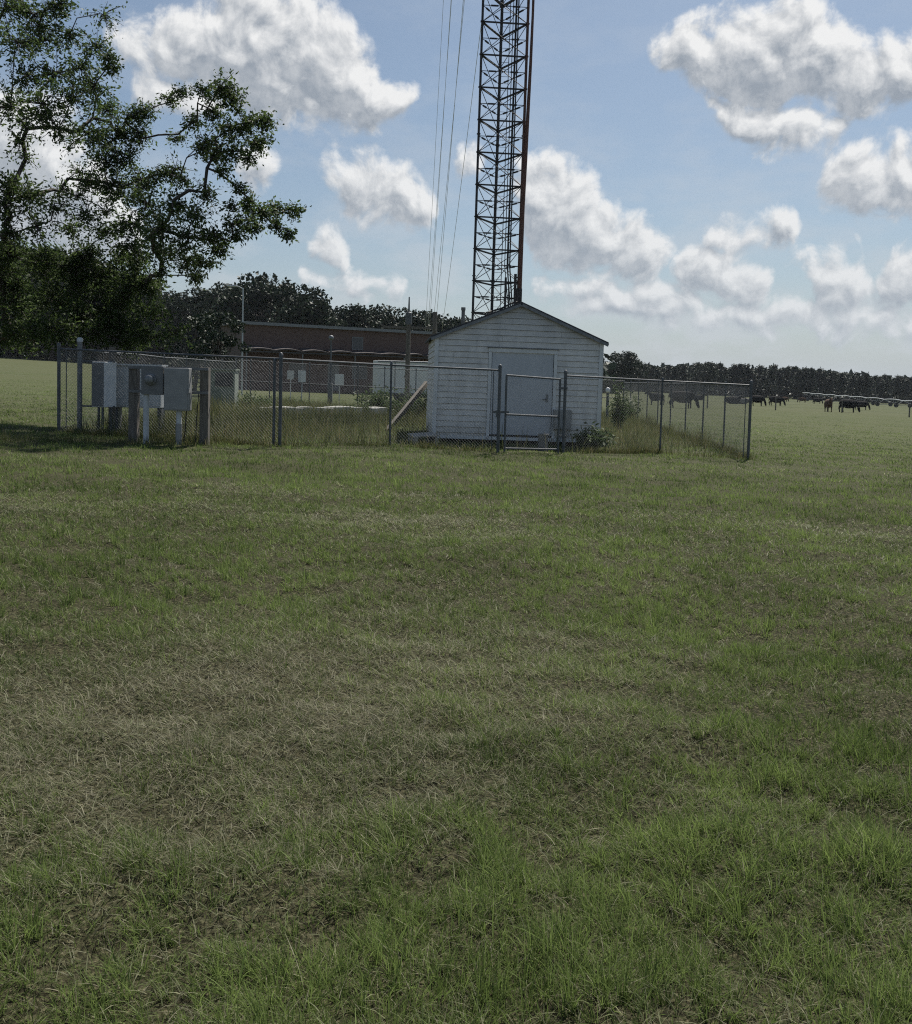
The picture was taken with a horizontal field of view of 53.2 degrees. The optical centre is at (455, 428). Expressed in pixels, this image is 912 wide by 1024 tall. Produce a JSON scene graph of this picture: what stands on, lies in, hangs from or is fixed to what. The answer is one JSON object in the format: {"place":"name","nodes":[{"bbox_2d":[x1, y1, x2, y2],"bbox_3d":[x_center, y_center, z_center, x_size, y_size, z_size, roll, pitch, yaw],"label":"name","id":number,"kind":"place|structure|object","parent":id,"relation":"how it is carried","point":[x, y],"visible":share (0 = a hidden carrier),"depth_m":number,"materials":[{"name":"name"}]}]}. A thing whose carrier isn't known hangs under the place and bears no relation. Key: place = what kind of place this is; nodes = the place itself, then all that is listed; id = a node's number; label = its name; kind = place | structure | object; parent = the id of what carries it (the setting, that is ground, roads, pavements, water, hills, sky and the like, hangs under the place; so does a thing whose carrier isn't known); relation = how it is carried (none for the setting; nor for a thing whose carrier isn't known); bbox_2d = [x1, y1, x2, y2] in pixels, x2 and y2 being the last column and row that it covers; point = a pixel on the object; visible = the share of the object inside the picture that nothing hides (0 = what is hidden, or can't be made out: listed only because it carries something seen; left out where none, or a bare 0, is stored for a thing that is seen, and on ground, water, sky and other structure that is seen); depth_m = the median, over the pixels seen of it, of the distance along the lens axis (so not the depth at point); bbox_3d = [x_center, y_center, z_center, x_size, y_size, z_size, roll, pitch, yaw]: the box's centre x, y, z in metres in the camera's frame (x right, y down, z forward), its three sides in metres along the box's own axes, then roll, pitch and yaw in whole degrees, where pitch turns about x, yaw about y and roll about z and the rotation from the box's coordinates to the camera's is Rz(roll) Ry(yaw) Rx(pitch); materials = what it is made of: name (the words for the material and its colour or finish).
{"place":"outdoors","nodes":[
{"label":"outdoors","id":0,"kind":"place"},
{"bbox_2d":[0,356,911,1023],"bbox_3d":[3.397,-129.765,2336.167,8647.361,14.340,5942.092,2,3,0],"label":"ground","id":1,"kind":"structure","parent":0,"point":[36,368],"depth_m":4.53,"materials":[{"name":"green plant"}]},
{"bbox_2d":[0,242,71,358],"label":"broadleaf tree","id":2,"kind":"object","parent":1,"relation":"on","point":[39,285],"visible":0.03,"depth_m":166.85,"materials":[{"name":"green plant"}]},
{"bbox_2d":[12,264,83,359],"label":"broadleaf tree","id":3,"kind":"object","parent":1,"relation":"on","point":[52,354],"visible":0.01,"depth_m":177.19,"materials":[{"name":"green plant"}]},
{"bbox_2d":[28,261,112,361],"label":"broadleaf tree","id":4,"kind":"object","parent":1,"relation":"on","point":[90,345],"visible":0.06,"depth_m":171.11,"materials":[{"name":"green plant"}]},
{"bbox_2d":[77,337,82,428],"bbox_3d":[-8.543,-0.927,20.666,0.136,2.300,0.136,2,3,0],"label":"vent pipe post","id":5,"kind":"object","parent":1,"relation":"on","point":[79,366],"visible":0.85,"depth_m":20.61,"materials":[{"name":"metal"}]},
{"bbox_2d":[82,360,115,428],"bbox_3d":[-8.130,-0.644,20.724,0.744,1.830,0.406,3,3,21],"label":"equipment cabinet","id":6,"kind":"object","parent":1,"relation":"on","point":[109,384],"visible":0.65,"depth_m":20.53,"materials":[{"name":"grey metal"}]},
{"bbox_2d":[108,347,115,429],"bbox_3d":[-7.943,-0.867,21.018,0.120,2.060,0.120,2,3,0],"label":"timber post","id":7,"kind":"object","parent":1,"relation":"on","point":[112,357],"visible":0.36,"depth_m":20.98,"materials":[{"name":"brown wood"}]},
{"bbox_2d":[82,268,163,363],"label":"broadleaf tree","id":8,"kind":"object","parent":1,"relation":"on","point":[104,348],"visible":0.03,"depth_m":174.73,"materials":[{"name":"green plant"}]},
{"bbox_2d":[115,364,167,430],"bbox_3d":[-7.467,-0.698,21.458,1.180,1.655,0.580,1,3,-3],"label":"equipment cabinet","id":9,"kind":"object","parent":1,"relation":"on","point":[157,401],"visible":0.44,"depth_m":21.20,"materials":[{"name":"metal"}]},
{"bbox_2d":[120,287,173,363],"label":"broadleaf tree","id":10,"kind":"object","parent":1,"relation":"on","point":[144,357],"visible":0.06,"depth_m":172.81,"materials":[{"name":"green plant"}]},
{"bbox_2d":[61,349,235,429],"bbox_3d":[-9.049,-1.326,29.552,0.060,2.178,19.897,1,3,-3],"label":"chain link fence","id":11,"kind":"object","parent":1,"relation":"on","point":[186,358],"visible":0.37,"depth_m":23.38,"materials":[{"name":"metal"}]},
{"bbox_2d":[0,0,311,363],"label":"oak tree","id":12,"kind":"object","parent":1,"relation":"on","point":[75,309],"visible":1,"depth_m":21.30,"materials":[{"name":"green plant"}]},
{"bbox_2d":[139,288,193,366],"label":"broadleaf tree","id":13,"kind":"object","parent":1,"relation":"on","point":[161,349],"visible":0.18,"depth_m":171.75,"materials":[{"name":"green plant"}]},
{"bbox_2d":[127,366,210,444],"bbox_3d":[-5.693,-0.330,17.901,1.581,1.805,0.545,1,3,-1],"label":"meter rack","id":14,"kind":"object","parent":1,"relation":"on","point":[173,385],"visible":0.86,"depth_m":17.85,"materials":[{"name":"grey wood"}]},
{"bbox_2d":[157,290,219,367],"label":"broadleaf tree","id":15,"kind":"object","parent":1,"relation":"on","point":[182,306],"visible":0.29,"depth_m":166.41,"materials":[{"name":"green plant"}]},
{"bbox_2d":[160,312,228,390],"bbox_3d":[-15.954,-4.569,55.988,4.304,5.348,3.654,2,3,0],"label":"tree","id":16,"kind":"object","parent":1,"relation":"on","point":[194,320],"visible":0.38,"depth_m":55.43,"materials":[{"name":"green plant"}]},
{"bbox_2d":[183,284,226,351],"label":"broadleaf tree","id":17,"kind":"object","parent":1,"relation":"on","point":[198,299],"visible":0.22,"depth_m":158.99,"materials":[{"name":"green plant"}]},
{"bbox_2d":[192,309,253,372],"bbox_3d":[-12.548,-3.775,47.868,2.680,4.993,3.052,4,4,40],"label":"tree","id":18,"kind":"object","parent":1,"relation":"on","point":[226,341],"visible":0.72,"depth_m":47.58,"materials":[{"name":"green plant"}]},
{"bbox_2d":[210,368,239,407],"bbox_3d":[-8.665,-1.469,33.883,1.060,1.545,0.900,1,3,-3],"label":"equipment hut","id":19,"kind":"object","parent":1,"relation":"on","point":[226,380],"visible":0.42,"depth_m":33.48,"materials":[{"name":"white metal"}]},
{"bbox_2d":[197,280,253,361],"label":"broadleaf tree","id":20,"kind":"object","parent":1,"relation":"on","point":[219,292],"visible":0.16,"depth_m":153.06,"materials":[{"name":"green plant"}]},
{"bbox_2d":[227,285,243,394],"bbox_3d":[-12.581,-4.947,51.823,0.950,6.450,0.220,2,3,0],"label":"street lamp","id":21,"kind":"object","parent":1,"relation":"on","point":[242,329],"visible":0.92,"depth_m":51.71,"materials":[{"name":"grey metal"}]},
{"bbox_2d":[206,271,289,330],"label":"broadleaf tree","id":22,"kind":"object","parent":1,"relation":"on","point":[229,301],"visible":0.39,"depth_m":145.93,"materials":[{"name":"green plant"}]},
{"bbox_2d":[237,389,271,405],"bbox_3d":[-7.591,-1.046,34.011,1.576,0.943,1.806,0,4,-28],"label":"shrub","id":23,"kind":"object","parent":1,"relation":"on","point":[257,400],"visible":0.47,"depth_m":33.92,"materials":[{"name":"green plant"}]},
{"bbox_2d":[237,277,307,322],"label":"broadleaf tree","id":24,"kind":"object","parent":1,"relation":"on","point":[272,292],"visible":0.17,"depth_m":144.01,"materials":[{"name":"green plant"}]},
{"bbox_2d":[57,343,501,452],"bbox_3d":[-3.757,-0.520,19.300,9.570,2.392,1.556,1,3,-5],"label":"chain link fence","id":25,"kind":"object","parent":1,"relation":"on","point":[280,390],"visible":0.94,"depth_m":19.43,"materials":[{"name":"metal"}]},
{"bbox_2d":[265,284,332,324],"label":"broadleaf tree","id":26,"kind":"object","parent":1,"relation":"on","point":[291,311],"visible":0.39,"depth_m":139.01,"materials":[{"name":"green plant"}]},
{"bbox_2d":[0,339,617,393],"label":"wood","id":27,"kind":"object","parent":1,"relation":"on","point":[45,354],"visible":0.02,"depth_m":189.90,"materials":[{"name":"green plant"}]},
{"bbox_2d":[290,299,341,325],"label":"broadleaf tree","id":28,"kind":"object","parent":1,"relation":"on","point":[318,319],"visible":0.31,"depth_m":138.94,"materials":[{"name":"green plant"}]},
{"bbox_2d":[257,406,386,414],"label":"concrete curb","id":29,"kind":"structure","parent":1,"relation":"on","point":[375,408],"depth_m":32.63,"materials":[{"name":"grey concrete"}]},
{"bbox_2d":[217,321,438,395],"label":"brick building","id":30,"kind":"structure","parent":1,"relation":"on","point":[312,342],"depth_m":68.90,"materials":[{"name":"brick"}]},
{"bbox_2d":[289,363,305,377],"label":"window","id":31,"kind":"structure","parent":30,"relation":"in","point":[293,368],"depth_m":68.00,"materials":[{"name":"grey glass"}]},
{"bbox_2d":[327,363,338,390],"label":"door","id":32,"kind":"structure","parent":30,"relation":"in","point":[334,389],"depth_m":69.61,"materials":[{"name":"grey metal"}]},
{"bbox_2d":[352,337,362,349],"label":"window","id":33,"kind":"structure","parent":30,"relation":"in","point":[357,342],"depth_m":70.50,"materials":[{"name":"grey glass"}]},
{"bbox_2d":[352,365,366,378],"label":"window","id":34,"kind":"structure","parent":30,"relation":"in","point":[364,370],"depth_m":70.74,"materials":[{"name":"grey glass"}]},
{"bbox_2d":[327,335,333,404],"bbox_3d":[-5.409,-2.357,39.238,0.230,3.360,0.224,2,3,0],"label":"lamp post","id":35,"kind":"object","parent":1,"relation":"on","point":[331,338],"visible":0.72,"depth_m":39.19,"materials":[{"name":"metal"}]},
{"bbox_2d":[323,303,384,328],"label":"broadleaf tree","id":36,"kind":"object","parent":1,"relation":"on","point":[355,315],"visible":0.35,"depth_m":146.71,"materials":[{"name":"green plant"}]},
{"bbox_2d":[353,384,397,409],"bbox_3d":[-3.099,-1.226,37.030,2.164,1.234,1.680,-1,4,-35],"label":"shrub","id":37,"kind":"object","parent":1,"relation":"on","point":[376,401],"visible":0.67,"depth_m":36.68,"materials":[{"name":"green plant"}]},
{"bbox_2d":[0,392,755,459],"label":"tall weeds","id":38,"kind":"object","parent":1,"relation":"on","point":[167,432],"visible":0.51,"depth_m":22.42,"materials":[{"name":"green plant"}]},
{"bbox_2d":[361,303,415,330],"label":"broadleaf tree","id":39,"kind":"object","parent":1,"relation":"on","point":[380,314],"visible":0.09,"depth_m":151.54,"materials":[{"name":"green plant"}]},
{"bbox_2d":[372,360,427,401],"bbox_3d":[-2.632,-2.897,55.487,4.639,2.434,2.232,1,3,-12],"label":"storage trailer","id":40,"kind":"object","parent":1,"relation":"on","point":[402,377],"visible":0.27,"depth_m":54.25,"materials":[{"name":"white paint"}]},
{"bbox_2d":[380,385,423,414],"bbox_3d":[-2.008,-1.117,35.899,1.958,1.299,1.970,2,3,0],"label":"shrub","id":41,"kind":"object","parent":1,"relation":"on","point":[398,404],"visible":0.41,"depth_m":35.86,"materials":[{"name":"green plant"}]},
{"bbox_2d":[377,297,434,402],"bbox_3d":[-2.558,-3.719,45.868,2.969,5.850,0.304,2,3,0],"label":"utility pole","id":42,"kind":"object","parent":1,"relation":"on","point":[408,327],"visible":0.93,"depth_m":45.74,"materials":[{"name":"brown wood"}]},
{"bbox_2d":[386,307,426,330],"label":"broadleaf tree","id":43,"kind":"object","parent":1,"relation":"on","point":[414,318],"visible":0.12,"depth_m":153.78,"materials":[{"name":"green plant"}]},
{"bbox_2d":[387,381,427,429],"bbox_3d":[-1.415,-0.663,26.506,0.100,1.477,2.312,3,4,27],"label":"timber brace","id":44,"kind":"object","parent":1,"relation":"on","point":[408,405],"visible":0.64,"depth_m":26.51,"materials":[{"name":"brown wood"}]},
{"bbox_2d":[401,387,426,414],"bbox_3d":[-1.087,-0.933,32.973,1.279,1.273,1.927,4,4,34],"label":"shrub","id":45,"kind":"object","parent":1,"relation":"on","point":[420,405],"visible":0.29,"depth_m":32.81,"materials":[{"name":"green plant"}]},
{"bbox_2d":[407,432,438,444],"bbox_3d":[-0.799,0.224,21.992,0.621,0.242,1.150,1,3,-11],"label":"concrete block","id":46,"kind":"object","parent":1,"relation":"on","point":[429,437],"visible":0.7,"depth_m":21.73,"materials":[{"name":"grey concrete"}]},
{"bbox_2d":[412,310,445,331],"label":"broadleaf tree","id":47,"kind":"object","parent":1,"relation":"on","point":[426,323],"visible":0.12,"depth_m":155.80,"materials":[{"name":"green plant"}]},
{"bbox_2d":[235,358,623,408],"bbox_3d":[-0.477,-1.761,43.220,19.730,2.647,0.090,0,3,-22],"label":"chain link fence","id":48,"kind":"object","parent":1,"relation":"on","point":[358,366],"visible":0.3,"depth_m":40.96,"materials":[{"name":"metal"}]},
{"bbox_2d":[419,309,457,331],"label":"broadleaf tree","id":49,"kind":"object","parent":1,"relation":"on","point":[448,326],"visible":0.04,"depth_m":157.94,"materials":[{"name":"green plant"}]},
{"bbox_2d":[437,315,470,330],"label":"broadleaf tree","id":50,"kind":"object","parent":1,"relation":"on","point":[456,320],"visible":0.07,"depth_m":159.67,"materials":[{"name":"green plant"}]},
{"bbox_2d":[0,477,911,1023],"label":"dead thatch","id":51,"kind":"object","parent":1,"relation":"on","point":[284,707],"visible":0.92,"depth_m":3.83,"materials":[{"name":"plant"}]},
{"bbox_2d":[0,371,911,633],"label":"field grass","id":52,"kind":"structure","parent":1,"relation":"on","point":[478,486],"depth_m":10.93,"materials":[{"name":"green plant"}]},
{"bbox_2d":[484,274,517,313],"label":"cable bridge","id":53,"kind":"structure","parent":1,"relation":"on","point":[505,292],"depth_m":37.87,"materials":[{"name":"grey metal"}]},
{"bbox_2d":[471,0,534,319],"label":"lattice tower","id":54,"kind":"structure","parent":1,"relation":"on","point":[523,154],"depth_m":39.03,"materials":[{"name":"grey metal"}]},
{"bbox_2d":[425,0,443,330],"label":"guy wire","id":55,"kind":"object","parent":54,"relation":"attached to","point":[434,161],"visible":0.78,"depth_m":90.38,"materials":[{"name":"grey metal"}]},
{"bbox_2d":[429,5,450,326],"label":"guy wire","id":56,"kind":"object","parent":54,"relation":"attached to","point":[440,158],"visible":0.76,"depth_m":82.12,"materials":[{"name":"grey metal"}]},
{"bbox_2d":[434,0,464,311],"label":"guy wire","id":57,"kind":"object","parent":54,"relation":"attached to","point":[449,155],"visible":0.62,"depth_m":78.78,"materials":[{"name":"grey metal"}]},
{"bbox_2d":[437,0,463,307],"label":"guy wire","id":58,"kind":"object","parent":54,"relation":"attached to","point":[451,144],"visible":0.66,"depth_m":68.42,"materials":[{"name":"grey metal"}]},
{"bbox_2d":[442,0,484,326],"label":"guy wire","id":59,"kind":"object","parent":54,"relation":"attached to","point":[464,158],"visible":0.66,"depth_m":64.01,"materials":[{"name":"grey metal"}]},
{"bbox_2d":[425,302,608,446],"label":"storage shed","id":60,"kind":"structure","parent":1,"relation":"on","point":[523,338],"depth_m":22.98,"materials":[{"name":"white wood"}]},
{"bbox_2d":[489,352,553,435],"bbox_3d":[1.665,-0.876,23.000,1.563,2.070,0.082,2,3,-4],"label":"door","id":61,"kind":"structure","parent":60,"relation":"in","point":[538,365],"depth_m":23.02,"materials":[{"name":"grey paint"}]},
{"bbox_2d":[493,374,567,453],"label":"chain link gate","id":62,"kind":"structure","parent":1,"relation":"on","point":[505,411],"depth_m":20.39,"materials":[{"name":"metal"}]},
{"bbox_2d":[538,433,548,450],"bbox_3d":[2.060,0.333,21.549,0.250,0.448,0.250,2,3,0],"label":"utility pedestal","id":63,"kind":"object","parent":1,"relation":"on","point":[540,441],"visible":0.78,"depth_m":21.44,"materials":[{"name":"grey metal"}]},
{"bbox_2d":[569,421,621,449],"bbox_3d":[3.405,0.221,22.223,1.226,0.826,1.192,3,4,28],"label":"shrub","id":64,"kind":"object","parent":1,"relation":"on","point":[595,440],"visible":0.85,"depth_m":22.08,"materials":[{"name":"green plant"}]},
{"bbox_2d":[606,379,633,428],"bbox_3d":[5.810,-0.855,31.996,0.972,1.930,1.064,2,3,0],"label":"shrub","id":65,"kind":"object","parent":1,"relation":"on","point":[618,409],"visible":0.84,"depth_m":31.90,"materials":[{"name":"green plant"}]},
{"bbox_2d":[603,351,641,389],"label":"broadleaf tree","id":66,"kind":"object","parent":1,"relation":"on","point":[621,360],"visible":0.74,"depth_m":207.56,"materials":[{"name":"green plant"}]},
{"bbox_2d":[624,394,642,419],"bbox_3d":[7.705,-0.905,39.923,1.047,1.321,1.079,2,3,0],"label":"shrub","id":67,"kind":"object","parent":1,"relation":"on","point":[636,400],"visible":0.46,"depth_m":39.84,"materials":[{"name":"green plant"}]},
{"bbox_2d":[624,359,649,391],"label":"broadleaf tree","id":68,"kind":"object","parent":1,"relation":"on","point":[645,372],"visible":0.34,"depth_m":238.38,"materials":[{"name":"green plant"}]},
{"bbox_2d":[562,370,752,458],"bbox_3d":[4.696,-0.211,21.927,4.868,2.296,0.982,1,3,-14],"label":"chain link fence","id":69,"kind":"object","parent":1,"relation":"on","point":[566,376],"visible":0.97,"depth_m":22.07,"materials":[{"name":"metal"}]},
{"bbox_2d":[650,367,665,386],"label":"pine tree","id":70,"kind":"object","parent":1,"relation":"on","point":[657,373],"visible":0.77,"depth_m":317.13,"materials":[{"name":"green plant"}]},
{"bbox_2d":[667,366,681,386],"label":"pine tree","id":71,"kind":"object","parent":1,"relation":"on","point":[675,373],"visible":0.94,"depth_m":315.37,"materials":[{"name":"green plant"}]},
{"bbox_2d":[667,391,699,407],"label":"cow","id":72,"kind":"object","parent":1,"relation":"on","point":[682,395],"visible":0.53,"depth_m":77.63},
{"bbox_2d":[679,363,688,385],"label":"pine tree","id":73,"kind":"object","parent":1,"relation":"on","point":[684,367],"visible":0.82,"depth_m":315.96,"materials":[{"name":"green plant"}]},
{"bbox_2d":[623,380,748,455],"bbox_3d":[7.875,-0.763,34.583,0.090,2.185,24.966,2,3,3],"label":"chain link fence","id":74,"kind":"object","parent":1,"relation":"on","point":[683,397],"visible":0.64,"depth_m":29.45,"materials":[{"name":"metal"}]},
{"bbox_2d":[686,362,719,391],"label":"broadleaf tree","id":75,"kind":"object","parent":1,"relation":"on","point":[711,372],"visible":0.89,"depth_m":297.46,"materials":[{"name":"green plant"}]},
{"bbox_2d":[716,361,726,395],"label":"pine tree","id":76,"kind":"object","parent":1,"relation":"on","point":[720,367],"visible":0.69,"depth_m":312.94,"materials":[{"name":"green plant"}]},
{"bbox_2d":[727,364,740,395],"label":"pine tree","id":77,"kind":"object","parent":1,"relation":"on","point":[732,371],"visible":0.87,"depth_m":320.34,"materials":[{"name":"green plant"}]},
{"bbox_2d":[736,363,757,395],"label":"pine tree","id":78,"kind":"object","parent":1,"relation":"on","point":[748,372],"visible":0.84,"depth_m":317.50,"materials":[{"name":"green plant"}]},
{"bbox_2d":[604,362,911,403],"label":"wood","id":79,"kind":"object","parent":1,"relation":"on","point":[790,391],"visible":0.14,"depth_m":339.24,"materials":[{"name":"green plant"}]},
{"bbox_2d":[752,395,766,405],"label":"cow","id":80,"kind":"object","parent":1,"relation":"on","point":[755,399],"visible":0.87,"depth_m":114.67},
{"bbox_2d":[756,367,773,397],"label":"pine tree","id":81,"kind":"object","parent":1,"relation":"on","point":[763,374],"visible":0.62,"depth_m":314.84,"materials":[{"name":"green plant"}]},
{"bbox_2d":[762,369,777,397],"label":"pine tree","id":82,"kind":"object","parent":1,"relation":"on","point":[772,378],"visible":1,"depth_m":308.80,"materials":[{"name":"green plant"}]},
{"bbox_2d":[773,368,784,396],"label":"pine tree","id":83,"kind":"object","parent":1,"relation":"on","point":[780,376],"visible":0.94,"depth_m":320.18,"materials":[{"name":"green plant"}]},
{"bbox_2d":[784,366,798,398],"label":"pine tree","id":84,"kind":"object","parent":1,"relation":"on","point":[791,373],"visible":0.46,"depth_m":326.20,"materials":[{"name":"green plant"}]},
{"bbox_2d":[788,368,805,399],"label":"pine tree","id":85,"kind":"object","parent":1,"relation":"on","point":[797,374],"visible":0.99,"depth_m":307.36,"materials":[{"name":"green plant"}]},
{"bbox_2d":[796,367,811,397],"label":"pine tree","id":86,"kind":"object","parent":1,"relation":"on","point":[804,371],"visible":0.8,"depth_m":308.36,"materials":[{"name":"green plant"}]},
{"bbox_2d":[707,394,910,416],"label":"wire fence","id":87,"kind":"object","parent":1,"relation":"on","point":[842,409],"visible":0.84,"depth_m":91.90,"materials":[{"name":"grey metal"}]},
{"bbox_2d":[805,368,819,399],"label":"pine tree","id":88,"kind":"object","parent":1,"relation":"on","point":[812,377],"visible":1,"depth_m":307.05,"materials":[{"name":"green plant"}]},
{"bbox_2d":[816,370,833,399],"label":"pine tree","id":89,"kind":"object","parent":1,"relation":"on","point":[823,375],"visible":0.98,"depth_m":321.42,"materials":[{"name":"green plant"}]},
{"bbox_2d":[823,370,836,398],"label":"pine tree","id":90,"kind":"object","parent":1,"relation":"on","point":[830,374],"visible":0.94,"depth_m":321.80,"materials":[{"name":"green plant"}]},
{"bbox_2d":[830,372,851,398],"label":"pine tree","id":91,"kind":"object","parent":1,"relation":"on","point":[841,379],"visible":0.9,"depth_m":310.00,"materials":[{"name":"green plant"}]},
{"bbox_2d":[838,399,859,412],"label":"cow","id":92,"kind":"object","parent":1,"relation":"on","point":[848,403],"visible":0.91,"depth_m":100.70},
{"bbox_2d":[843,374,863,399],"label":"pine tree","id":93,"kind":"object","parent":1,"relation":"on","point":[852,380],"visible":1,"depth_m":304.29,"materials":[{"name":"green plant"}]},
{"bbox_2d":[805,392,911,407],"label":"irrigation boom","id":94,"kind":"object","parent":1,"relation":"on","point":[878,403],"visible":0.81,"depth_m":203.44,"materials":[{"name":"metal"}]},
{"bbox_2d":[860,371,872,400],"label":"pine tree","id":95,"kind":"object","parent":1,"relation":"on","point":[867,381],"visible":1,"depth_m":303.43,"materials":[{"name":"green plant"}]},
{"bbox_2d":[869,375,888,402],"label":"pine tree","id":96,"kind":"object","parent":1,"relation":"on","point":[880,384],"visible":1,"depth_m":305.19,"materials":[{"name":"green plant"}]},
{"bbox_2d":[891,375,903,402],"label":"pine tree","id":97,"kind":"object","parent":1,"relation":"on","point":[898,378],"visible":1,"depth_m":305.59,"materials":[{"name":"green plant"}]},
{"bbox_2d":[890,375,909,402],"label":"pine tree","id":98,"kind":"object","parent":1,"relation":"on","point":[903,392],"visible":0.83,"depth_m":307.75,"materials":[{"name":"green plant"}]},
{"bbox_2d":[0,0,911,377],"label":"sky","id":99,"kind":"structure","parent":0,"point":[729,182],"materials":[{"name":"blue"}]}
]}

